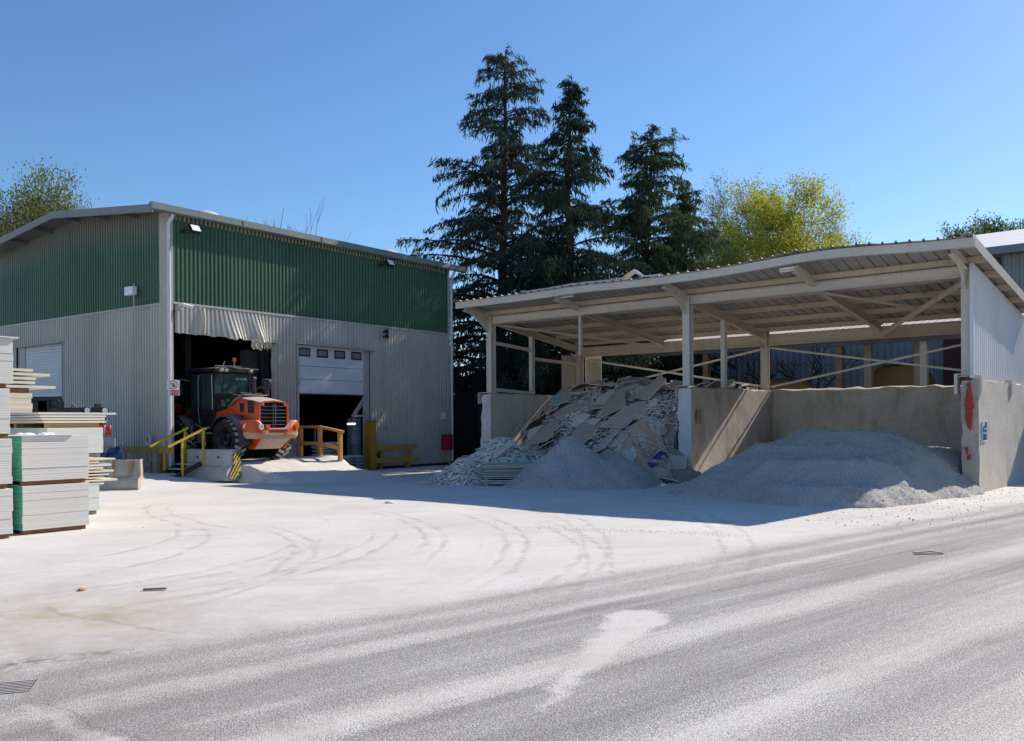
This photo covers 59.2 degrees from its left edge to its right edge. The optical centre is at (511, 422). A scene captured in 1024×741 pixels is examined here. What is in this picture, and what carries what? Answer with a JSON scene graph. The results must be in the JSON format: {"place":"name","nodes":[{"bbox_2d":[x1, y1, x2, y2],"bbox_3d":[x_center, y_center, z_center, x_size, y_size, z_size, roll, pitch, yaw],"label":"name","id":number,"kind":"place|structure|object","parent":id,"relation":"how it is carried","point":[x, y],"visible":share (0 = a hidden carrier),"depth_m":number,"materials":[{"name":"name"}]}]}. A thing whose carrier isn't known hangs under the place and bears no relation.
{"place":"outdoors","nodes":[
{"label":"outdoors","id":0,"kind":"place"},
{"bbox_2d":[0,503,1023,740],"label":"road","id":1,"kind":"structure","parent":0,"point":[883,634],"depth_m":6.27,"materials":[{"name":"asphalt"}]},
{"bbox_2d":[0,679,36,693],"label":"drain grate","id":2,"kind":"object","parent":1,"relation":"on","point":[9,687],"visible":1,"depth_m":5.84,"materials":[{"name":"metal"}]},
{"bbox_2d":[0,463,1023,679],"bbox_3d":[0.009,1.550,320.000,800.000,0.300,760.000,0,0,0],"label":"yard ground","id":3,"kind":"structure","parent":0,"point":[271,566],"depth_m":12.17,"materials":[{"name":"concrete"}]},
{"bbox_2d":[0,534,8,538],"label":"timber bearers","id":4,"kind":"object","parent":3,"relation":"on","point":[3,536],"visible":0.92,"depth_m":13.52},
{"bbox_2d":[0,488,12,534],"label":"plasterboard pack","id":5,"kind":"object","parent":4,"relation":"on","point":[6,509],"visible":1,"depth_m":13.50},
{"bbox_2d":[0,484,6,488],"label":"timber bearers","id":6,"kind":"object","parent":5,"relation":"on","point":[3,486],"visible":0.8,"depth_m":13.51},
{"bbox_2d":[0,439,11,483],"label":"plasterboard pack","id":7,"kind":"object","parent":6,"relation":"on","point":[5,461],"visible":1,"depth_m":13.49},
{"bbox_2d":[0,434,8,438],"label":"timber bearers","id":8,"kind":"object","parent":7,"relation":"on","point":[2,436],"visible":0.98,"depth_m":13.52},
{"bbox_2d":[0,388,9,433],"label":"plasterboard pack","id":9,"kind":"object","parent":8,"relation":"on","point":[4,411],"visible":1,"depth_m":13.48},
{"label":"timber bearers","id":10,"kind":"object","parent":9,"relation":"on","visible":0},
{"bbox_2d":[0,338,12,383],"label":"plasterboard pack","id":11,"kind":"object","parent":10,"relation":"on","point":[6,360],"visible":1,"depth_m":13.51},
{"bbox_2d":[0,200,34,235],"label":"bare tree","id":12,"kind":"object","parent":3,"relation":"on","point":[16,221],"visible":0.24,"depth_m":45.11,"materials":[{"name":"plant"}]},
{"bbox_2d":[0,176,56,236],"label":"broadleaf tree","id":13,"kind":"object","parent":3,"relation":"on","point":[17,216],"visible":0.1,"depth_m":47.10,"materials":[{"name":"green plant"}]},
{"bbox_2d":[0,152,85,223],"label":"broadleaf tree","id":14,"kind":"object","parent":3,"relation":"on","point":[37,198],"visible":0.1,"depth_m":49.58,"materials":[{"name":"green plant"}]},
{"bbox_2d":[20,525,85,534],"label":"timber bearers","id":15,"kind":"object","parent":3,"relation":"on","point":[27,532],"visible":0.46,"depth_m":14.32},
{"bbox_2d":[7,481,88,530],"bbox_3d":[-8.217,1.336,15.057,2.458,0.688,1.069,0,0,37],"label":"plasterboard pack","id":16,"kind":"object","parent":15,"relation":"on","point":[37,507],"visible":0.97,"depth_m":14.24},
{"bbox_2d":[12,478,84,485],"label":"timber bearers","id":17,"kind":"object","parent":16,"relation":"on","point":[44,482],"visible":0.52,"depth_m":14.32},
{"bbox_2d":[3,435,88,481],"bbox_3d":[-8.226,0.569,15.055,2.468,0.704,1.068,0,0,37],"label":"plasterboard pack","id":18,"kind":"object","parent":17,"relation":"on","point":[48,457],"visible":0.98,"depth_m":14.24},
{"bbox_2d":[9,432,74,435],"bbox_3d":[-7.492,0.184,14.303,0.430,0.050,0.890,0,0,37],"label":"paper sheet","id":19,"kind":"object","parent":18,"relation":"on","point":[33,434],"visible":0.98,"depth_m":14.21,"materials":[{"name":"white paper"}]},
{"bbox_2d":[39,180,98,214],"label":"broadleaf tree","id":20,"kind":"object","parent":3,"relation":"on","point":[69,202],"visible":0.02,"depth_m":48.12,"materials":[{"name":"green plant"}]},
{"bbox_2d":[30,397,115,452],"bbox_3d":[-12.185,0.514,24.830,2.380,2.420,1.420,0,0,-20],"label":"forklift truck","id":21,"kind":"object","parent":3,"relation":"on","point":[57,404],"visible":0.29,"depth_m":24.53,"materials":[{"name":"black paint"}]},
{"bbox_2d":[99,444,122,459],"bbox_3d":[-10.904,0.997,24.149,0.942,0.864,0.233,0,0,0],"label":"tarpaulin","id":22,"kind":"object","parent":21,"relation":"hanging from","point":[116,453],"visible":0.28,"depth_m":24.14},
{"bbox_2d":[89,459,142,489],"bbox_3d":[-10.409,1.371,23.346,1.535,0.826,0.641,0,0,-10],"label":"concrete barrier","id":23,"kind":"object","parent":3,"relation":"on","point":[128,474],"visible":0.64,"depth_m":23.26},
{"bbox_2d":[106,446,173,472],"bbox_3d":[-11.132,1.170,26.797,3.650,0.900,0.300,0,0,37],"label":"timber guard","id":24,"kind":"object","parent":3,"relation":"on","point":[152,464],"visible":0.49,"depth_m":26.16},
{"bbox_2d":[150,427,211,476],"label":"access steps","id":25,"kind":"structure","parent":3,"relation":"on","point":[182,463],"depth_m":25.99,"materials":[{"name":"yellow metal"}]},
{"bbox_2d":[184,449,241,480],"bbox_3d":[-8.720,1.219,26.171,1.810,0.896,0.636,0,0,27],"label":"concrete barrier","id":26,"kind":"object","parent":3,"relation":"on","point":[222,464],"visible":0.91,"depth_m":25.88,"materials":[{"name":"concrete"}]},
{"bbox_2d":[0,201,466,472],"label":"industrial hall","id":27,"kind":"structure","parent":3,"relation":"on","point":[312,315],"depth_m":30.15,"materials":[{"name":"metal"}]},
{"bbox_2d":[25,344,60,396],"bbox_3d":[-16.126,-1.767,31.099,2.730,1.770,0.040,0,0,37],"label":"roller door","id":28,"kind":"structure","parent":27,"relation":"in","point":[46,359],"depth_m":31.05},
{"bbox_2d":[124,284,147,308],"bbox_3d":[-11.366,-3.795,27.200,0.900,0.772,0.215,0,0,29],"label":"wall lamp","id":29,"kind":"object","parent":27,"relation":"attached to","point":[130,290],"visible":1,"depth_m":27.18,"materials":[{"name":"metal"}]},
{"bbox_2d":[167,380,179,395],"bbox_3d":[-9.901,-1.010,26.335,0.359,0.460,0.020,0,0,-8],"label":"prohibition sign","id":30,"kind":"object","parent":27,"relation":"attached to","point":[175,388],"visible":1,"depth_m":26.34,"materials":[{"name":"white paint"}]},
{"bbox_2d":[181,224,201,234],"bbox_3d":[-9.547,-5.739,26.820,0.414,0.268,0.440,0,0,37],"label":"floodlight","id":31,"kind":"object","parent":27,"relation":"attached to","point":[194,229],"visible":1,"depth_m":26.76,"materials":[{"name":"metal"}]},
{"bbox_2d":[174,357,298,458],"bbox_3d":[-9.557,-0.437,28.684,6.530,3.190,2.200,0,0,37],"label":"wheel loader","id":32,"kind":"object","parent":27,"relation":"in","point":[227,409],"visible":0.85,"depth_m":27.42,"materials":[{"name":"metal"}]},
{"bbox_2d":[193,373,212,410],"bbox_3d":[-9.557,-0.822,27.883,1.060,1.360,0.008,0,0,37],"label":"side window","id":33,"kind":"structure","parent":32,"relation":"in","point":[207,387],"depth_m":27.84,"materials":[{"name":"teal glass"}]},
{"bbox_2d":[216,373,248,392],"bbox_3d":[-8.709,-0.987,28.050,0.007,1.020,1.220,0,0,37],"label":"rear window","id":34,"kind":"structure","parent":32,"relation":"in","point":[232,382],"depth_m":28.04,"materials":[{"name":"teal glass"}]},
{"bbox_2d":[240,350,268,455],"bbox_3d":[-8.850,-0.656,31.049,0.453,3.600,0.900,0,0,37],"label":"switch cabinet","id":35,"kind":"object","parent":27,"relation":"on","point":[248,358],"visible":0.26,"depth_m":30.76,"materials":[{"name":"grey metal"}]},
{"bbox_2d":[299,345,363,395],"bbox_3d":[-6.328,-1.779,31.563,0.065,1.685,3.055,0,0,37],"label":"sectional door","id":36,"kind":"structure","parent":27,"relation":"in","point":[322,358],"depth_m":31.51,"materials":[{"name":"metal"}]},
{"bbox_2d":[347,418,360,465],"bbox_3d":[-5.785,0.765,32.888,0.360,1.860,0.540,0,0,37],"label":"control cabinet","id":37,"kind":"object","parent":27,"relation":"on","point":[353,439],"visible":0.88,"depth_m":32.82,"materials":[{"name":"metal"}]},
{"bbox_2d":[380,329,388,416],"bbox_3d":[-4.710,-1.831,33.340,0.250,3.240,0.208,0,0,37],"label":"alarm horn","id":38,"kind":"object","parent":27,"relation":"attached to","point":[382,332],"visible":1,"depth_m":33.36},
{"bbox_2d":[441,434,452,449],"bbox_3d":[-2.592,0.786,36.146,0.290,0.620,0.440,0,0,37],"label":"fire extinguisher cabinet","id":39,"kind":"object","parent":27,"relation":"attached to","point":[446,441],"visible":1,"depth_m":36.01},
{"bbox_2d":[229,455,390,483],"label":"ramp","id":40,"kind":"structure","parent":3,"relation":"on","point":[308,469],"depth_m":26.84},
{"bbox_2d":[296,426,343,460],"bbox_3d":[-6.271,0.673,29.367,2.185,1.130,0.158,0,0,37],"label":"ramp railing","id":41,"kind":"object","parent":40,"relation":"on","point":[300,442],"visible":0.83,"depth_m":29.31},
{"bbox_2d":[365,420,376,470],"bbox_3d":[-5.093,0.831,32.510,0.320,1.800,0.320,0,0,37],"label":"bollard","id":42,"kind":"object","parent":3,"relation":"on","point":[370,446],"visible":0.94,"depth_m":32.40,"materials":[{"name":"yellow metal"}]},
{"bbox_2d":[377,444,417,469],"bbox_3d":[-4.318,1.286,33.556,0.230,0.880,2.200,0,0,37],"label":"guard rail","id":43,"kind":"object","parent":3,"relation":"on","point":[407,459],"visible":1,"depth_m":33.47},
{"bbox_2d":[450,399,482,462],"bbox_3d":[-1.371,0.308,38.505,5.318,2.800,0.079,0,0,-11],"label":"windbreak fence","id":44,"kind":"object","parent":3,"relation":"on","point":[467,422],"visible":0.09,"depth_m":38.38,"materials":[{"name":"fabric"}]},
{"bbox_2d":[418,437,543,485],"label":"offcut strips","id":45,"kind":"object","parent":3,"relation":"on","point":[462,471],"visible":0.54,"depth_m":25.19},
{"bbox_2d":[492,441,513,459],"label":"offcut board","id":46,"kind":"object","parent":45,"relation":"on","point":[502,450],"visible":1,"depth_m":25.13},
{"bbox_2d":[481,462,530,485],"bbox_3d":[-0.081,1.399,24.439,1.510,0.604,0.722,0,0,-3],"label":"offcut board stack","id":47,"kind":"object","parent":3,"relation":"on","point":[498,472],"visible":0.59,"depth_m":24.16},
{"bbox_2d":[60,489,956,626],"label":"gravel litter","id":48,"kind":"object","parent":3,"relation":"on","point":[604,532],"visible":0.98,"depth_m":13.99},
{"bbox_2d":[394,43,628,398],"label":"cedar tree","id":49,"kind":"object","parent":3,"relation":"on","point":[503,261],"visible":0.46,"depth_m":42.98,"materials":[{"name":"green plant"}]},
{"bbox_2d":[480,393,555,446],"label":"concrete wall","id":50,"kind":"structure","parent":3,"relation":"on","point":[502,414],"depth_m":31.14,"materials":[{"name":"paint"}]},
{"bbox_2d":[453,74,682,400],"bbox_3d":[2.420,-5.929,38.960,12.000,18.151,10.460,0,0,0],"label":"cedar tree","id":51,"kind":"object","parent":3,"relation":"on","point":[560,258],"visible":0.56,"depth_m":38.33,"materials":[{"name":"green plant"}]},
{"bbox_2d":[470,436,670,492],"bbox_3d":[1.558,1.073,24.098,5.226,1.435,4.817,0,0,0],"label":"gypsum heap","id":52,"kind":"object","parent":3,"relation":"on","point":[569,463],"visible":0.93,"depth_m":23.13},
{"bbox_2d":[614,448,634,460],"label":"broken board","id":53,"kind":"object","parent":52,"relation":"on","point":[629,454],"visible":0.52,"depth_m":25.03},
{"bbox_2d":[427,385,757,486],"bbox_3d":[3.156,0.237,28.851,8.485,3.188,8.487,0,0,40],"label":"rubble heap","id":54,"kind":"object","parent":3,"relation":"on","point":[688,473],"visible":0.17,"depth_m":26.58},
{"bbox_2d":[523,412,546,432],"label":"broken board","id":55,"kind":"object","parent":54,"relation":"on","point":[534,423],"visible":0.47,"depth_m":30.75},
{"bbox_2d":[522,428,553,446],"bbox_3d":[0.864,0.483,28.638,1.101,0.068,0.661,-15,30,29],"label":"broken board","id":56,"kind":"object","parent":54,"relation":"on","point":[542,436],"visible":1,"depth_m":28.58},
{"bbox_2d":[548,386,575,405],"bbox_3d":[1.785,-0.918,30.899,0.882,0.027,1.397,-12,24,34],"label":"broken board","id":57,"kind":"object","parent":54,"relation":"on","point":[557,399],"visible":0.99,"depth_m":30.72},
{"bbox_2d":[553,397,591,417],"bbox_3d":[2.000,-0.480,29.302,1.496,0.096,0.753,-19,25,25],"label":"broken board","id":58,"kind":"object","parent":54,"relation":"on","point":[562,412],"visible":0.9,"depth_m":29.38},
{"bbox_2d":[570,422,596,442],"bbox_3d":[2.191,0.311,27.425,0.825,0.028,1.343,-5,28,17],"label":"broken board","id":59,"kind":"object","parent":54,"relation":"on","point":[579,432],"visible":0.93,"depth_m":27.41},
{"bbox_2d":[570,418,600,427],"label":"broken board","id":60,"kind":"object","parent":54,"relation":"on","point":[592,421],"visible":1,"depth_m":27.94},
{"bbox_2d":[571,413,589,422],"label":"broken board","id":61,"kind":"object","parent":60,"relation":"on","point":[583,416],"visible":1,"depth_m":28.18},
{"bbox_2d":[595,390,613,404],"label":"broken board","id":62,"kind":"object","parent":54,"relation":"on","point":[602,399],"visible":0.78,"depth_m":28.84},
{"bbox_2d":[592,431,617,451],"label":"broken board","id":63,"kind":"object","parent":54,"relation":"on","point":[603,444],"visible":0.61,"depth_m":26.30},
{"bbox_2d":[593,389,625,417],"bbox_3d":[3.136,-0.560,28.267,1.444,0.094,1.394,-10,34,52],"label":"broken board","id":64,"kind":"object","parent":54,"relation":"on","point":[615,401],"visible":0.92,"depth_m":28.17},
{"bbox_2d":[545,380,678,481],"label":"board scraps","id":65,"kind":"object","parent":54,"relation":"on","point":[632,391],"visible":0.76,"depth_m":27.06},
{"bbox_2d":[607,438,627,448],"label":"broken board","id":66,"kind":"object","parent":65,"relation":"on","point":[611,442],"visible":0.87,"depth_m":26.05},
{"bbox_2d":[610,432,627,447],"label":"broken board","id":67,"kind":"object","parent":66,"relation":"on","point":[616,442],"visible":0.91,"depth_m":25.95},
{"bbox_2d":[600,406,644,427],"bbox_3d":[3.345,-0.113,26.930,1.500,0.106,1.064,-23,31,0],"label":"broken board","id":68,"kind":"object","parent":54,"relation":"on","point":[623,417],"visible":1,"depth_m":26.97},
{"bbox_2d":[621,377,650,384],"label":"broken board","id":69,"kind":"object","parent":54,"relation":"on","point":[647,379],"visible":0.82,"depth_m":30.83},
{"bbox_2d":[629,401,647,417],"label":"broken board","id":70,"kind":"object","parent":54,"relation":"on","point":[645,410],"visible":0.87,"depth_m":27.10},
{"bbox_2d":[629,419,655,441],"bbox_3d":[3.687,0.345,25.700,0.648,0.740,0.045,-34,-12,-24],"label":"broken board","id":71,"kind":"object","parent":54,"relation":"on","point":[640,426],"visible":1,"depth_m":25.74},
{"bbox_2d":[633,374,666,399],"bbox_3d":[4.176,-0.957,27.681,1.551,0.109,1.257,-30,20,50],"label":"broken board","id":72,"kind":"object","parent":54,"relation":"on","point":[653,387],"visible":1,"depth_m":27.44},
{"bbox_2d":[643,417,661,439],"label":"broken board","id":73,"kind":"object","parent":54,"relation":"on","point":[648,420],"visible":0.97,"depth_m":26.08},
{"bbox_2d":[651,433,667,459],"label":"broken board","id":74,"kind":"object","parent":54,"relation":"on","point":[660,440],"visible":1,"depth_m":25.77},
{"bbox_2d":[668,455,686,469],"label":"broken board","id":75,"kind":"object","parent":54,"relation":"on","point":[679,462],"visible":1,"depth_m":25.53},
{"bbox_2d":[664,380,694,390],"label":"broken board","id":76,"kind":"object","parent":54,"relation":"on","point":[673,383],"visible":0.51,"depth_m":28.19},
{"bbox_2d":[706,380,734,387],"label":"broken board","id":77,"kind":"object","parent":54,"relation":"on","point":[715,384],"visible":0.43,"depth_m":28.07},
{"bbox_2d":[634,451,650,472],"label":"broken board","id":78,"kind":"object","parent":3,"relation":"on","point":[639,459],"visible":0.19,"depth_m":25.11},
{"bbox_2d":[549,123,748,388],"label":"cedar tree","id":79,"kind":"object","parent":3,"relation":"on","point":[640,218],"visible":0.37,"depth_m":45.05,"materials":[{"name":"green plant"}]},
{"bbox_2d":[643,182,734,382],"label":"cedar tree","id":80,"kind":"object","parent":3,"relation":"on","point":[684,205],"visible":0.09,"depth_m":48.49,"materials":[{"name":"green plant"}]},
{"bbox_2d":[687,208,755,268],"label":"broadleaf tree","id":81,"kind":"object","parent":3,"relation":"on","point":[727,256],"visible":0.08,"depth_m":56.54,"materials":[{"name":"green plant"}]},
{"bbox_2d":[677,386,772,472],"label":"concrete wall","id":82,"kind":"structure","parent":3,"relation":"on","point":[718,426],"depth_m":26.81,"materials":[{"name":"paint"}]},
{"bbox_2d":[693,168,786,265],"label":"broadleaf tree","id":83,"kind":"object","parent":3,"relation":"on","point":[718,207],"visible":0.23,"depth_m":64.53,"materials":[{"name":"green plant"}]},
{"bbox_2d":[682,352,829,388],"bbox_3d":[10.246,-1.096,39.294,3.503,5.733,6.516,0,0,-43],"label":"bare tree","id":84,"kind":"object","parent":3,"relation":"on","point":[793,375],"visible":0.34,"depth_m":38.91,"materials":[{"name":"plant"}]},
{"bbox_2d":[539,428,1023,532],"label":"gravel heap","id":85,"kind":"object","parent":3,"relation":"on","point":[859,468],"visible":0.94,"depth_m":19.75,"materials":[{"name":"gravel"}]},
{"bbox_2d":[760,377,814,440],"bbox_3d":[11.131,-0.054,36.356,6.900,3.572,5.060,0,0,40],"label":"soil heap","id":86,"kind":"object","parent":3,"relation":"on","point":[805,384],"visible":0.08,"depth_m":35.58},
{"bbox_2d":[707,167,871,263],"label":"broadleaf tree","id":87,"kind":"object","parent":3,"relation":"on","point":[786,226],"visible":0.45,"depth_m":60.14,"materials":[{"name":"green plant"}]},
{"bbox_2d":[732,347,863,388],"bbox_3d":[11.882,-0.898,37.477,6.060,5.356,4.195,0,0,0],"label":"bare tree","id":88,"kind":"object","parent":3,"relation":"on","point":[791,372],"visible":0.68,"depth_m":37.29,"materials":[{"name":"plant"}]},
{"bbox_2d":[792,202,872,248],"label":"broadleaf tree","id":89,"kind":"object","parent":3,"relation":"on","point":[827,229],"visible":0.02,"depth_m":63.97,"materials":[{"name":"green plant"}]},
{"bbox_2d":[644,313,1023,387],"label":"shed","id":90,"kind":"structure","parent":3,"relation":"on","point":[921,374],"depth_m":32.25,"materials":[{"name":"beige metal"}]},
{"bbox_2d":[694,229,1023,389],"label":"warehouse","id":91,"kind":"structure","parent":3,"relation":"on","point":[1005,249],"depth_m":41.13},
{"bbox_2d":[772,384,962,452],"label":"concrete wall","id":92,"kind":"structure","parent":3,"relation":"on","point":[930,415],"depth_m":27.47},
{"bbox_2d":[873,362,935,387],"bbox_3d":[14.475,-0.267,33.519,6.466,3.956,5.061,0,0,40],"label":"soil heap","id":93,"kind":"object","parent":3,"relation":"on","point":[893,375],"visible":0.12,"depth_m":32.86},
{"bbox_2d":[936,209,1023,237],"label":"broadleaf tree","id":94,"kind":"object","parent":3,"relation":"on","point":[986,227],"visible":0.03,"depth_m":80.05,"materials":[{"name":"green plant"}]},
{"bbox_2d":[961,378,1023,491],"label":"concrete wall","id":95,"kind":"structure","parent":3,"relation":"on","point":[995,460],"depth_m":21.69,"materials":[{"name":"white concrete"}]},
{"bbox_2d":[454,233,1023,403],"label":"storage shelter","id":96,"kind":"object","parent":95,"relation":"on","point":[967,279],"visible":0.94,"depth_m":25.83,"materials":[{"name":"beige paint"}]},
{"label":"timber bearers","id":97,"kind":"object","parent":3,"relation":"on","visible":0},
{"bbox_2d":[88,485,99,510],"bbox_3d":[-9.130,1.437,17.482,2.460,0.478,1.005,0,0,37],"label":"plasterboard pack","id":98,"kind":"object","parent":97,"relation":"on","point":[93,503],"visible":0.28,"depth_m":17.07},
{"bbox_2d":[0,0,1023,375],"label":"sky","id":99,"kind":"structure","parent":0,"point":[237,109],"materials":[{"name":"blue"}]},
{"label":"broken board","id":100,"kind":"object","parent":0,"visible":0},
{"bbox_2d":[536,419,560,432],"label":"broken board","id":101,"kind":"object","parent":100,"relation":"on","point":[554,425],"visible":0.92,"depth_m":28.96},
{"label":"loose board","id":102,"kind":"object","parent":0,"visible":0},
{"bbox_2d":[89,457,114,459],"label":"loose board","id":103,"kind":"object","parent":102,"relation":"on","point":[94,458],"visible":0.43,"depth_m":17.23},
{"bbox_2d":[87,453,99,456],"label":"timber bearers","id":104,"kind":"object","parent":103,"relation":"on","point":[94,454],"visible":0.21,"depth_m":17.13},
{"bbox_2d":[8,428,102,452],"bbox_3d":[-9.108,0.346,17.519,2.456,0.478,1.064,0,0,37],"label":"plasterboard pack","id":105,"kind":"object","parent":104,"relation":"on","point":[95,437],"visible":0.34,"depth_m":16.99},
{"bbox_2d":[10,423,98,427],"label":"timber bearers","id":106,"kind":"object","parent":105,"relation":"on","point":[48,425],"visible":1,"depth_m":17.02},
{"bbox_2d":[10,421,105,422],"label":"loose board","id":107,"kind":"object","parent":106,"relation":"on","point":[57,421],"visible":0.79,"depth_m":16.72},
{"bbox_2d":[10,418,104,420],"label":"loose board","id":108,"kind":"object","parent":107,"relation":"on","point":[41,419],"visible":1,"depth_m":16.82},
{"bbox_2d":[10,415,105,417],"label":"loose board","id":109,"kind":"object","parent":108,"relation":"on","point":[59,416],"visible":0.91,"depth_m":16.73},
{"bbox_2d":[10,412,115,415],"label":"loose board","id":110,"kind":"object","parent":109,"relation":"on","point":[54,413],"visible":0.76,"depth_m":16.68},
{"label":"loose board","id":111,"kind":"object","parent":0,"visible":0},
{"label":"timber bearers","id":112,"kind":"object","parent":111,"relation":"on","visible":0},
{"bbox_2d":[10,393,32,423],"bbox_3d":[-11.173,-0.011,18.864,2.516,1.158,1.109,0,0,37],"label":"plasterboard pack","id":113,"kind":"object","parent":112,"relation":"on","point":[20,402],"visible":0.23,"depth_m":18.38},
{"bbox_2d":[5,388,28,392],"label":"timber bearers","id":114,"kind":"object","parent":113,"relation":"on","point":[19,390],"visible":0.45,"depth_m":18.39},
{"bbox_2d":[6,385,55,389],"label":"loose board","id":115,"kind":"object","parent":114,"relation":"on","point":[32,387],"visible":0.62,"depth_m":18.58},
{"bbox_2d":[6,381,34,384],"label":"loose board","id":116,"kind":"object","parent":115,"relation":"on","point":[22,382],"visible":0.52,"depth_m":18.48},
{"bbox_2d":[13,377,35,380],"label":"loose board","id":117,"kind":"object","parent":116,"relation":"on","point":[22,378],"visible":0.52,"depth_m":18.47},
{"bbox_2d":[13,372,49,376],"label":"loose board","id":118,"kind":"object","parent":117,"relation":"on","point":[16,374],"visible":0.59,"depth_m":18.61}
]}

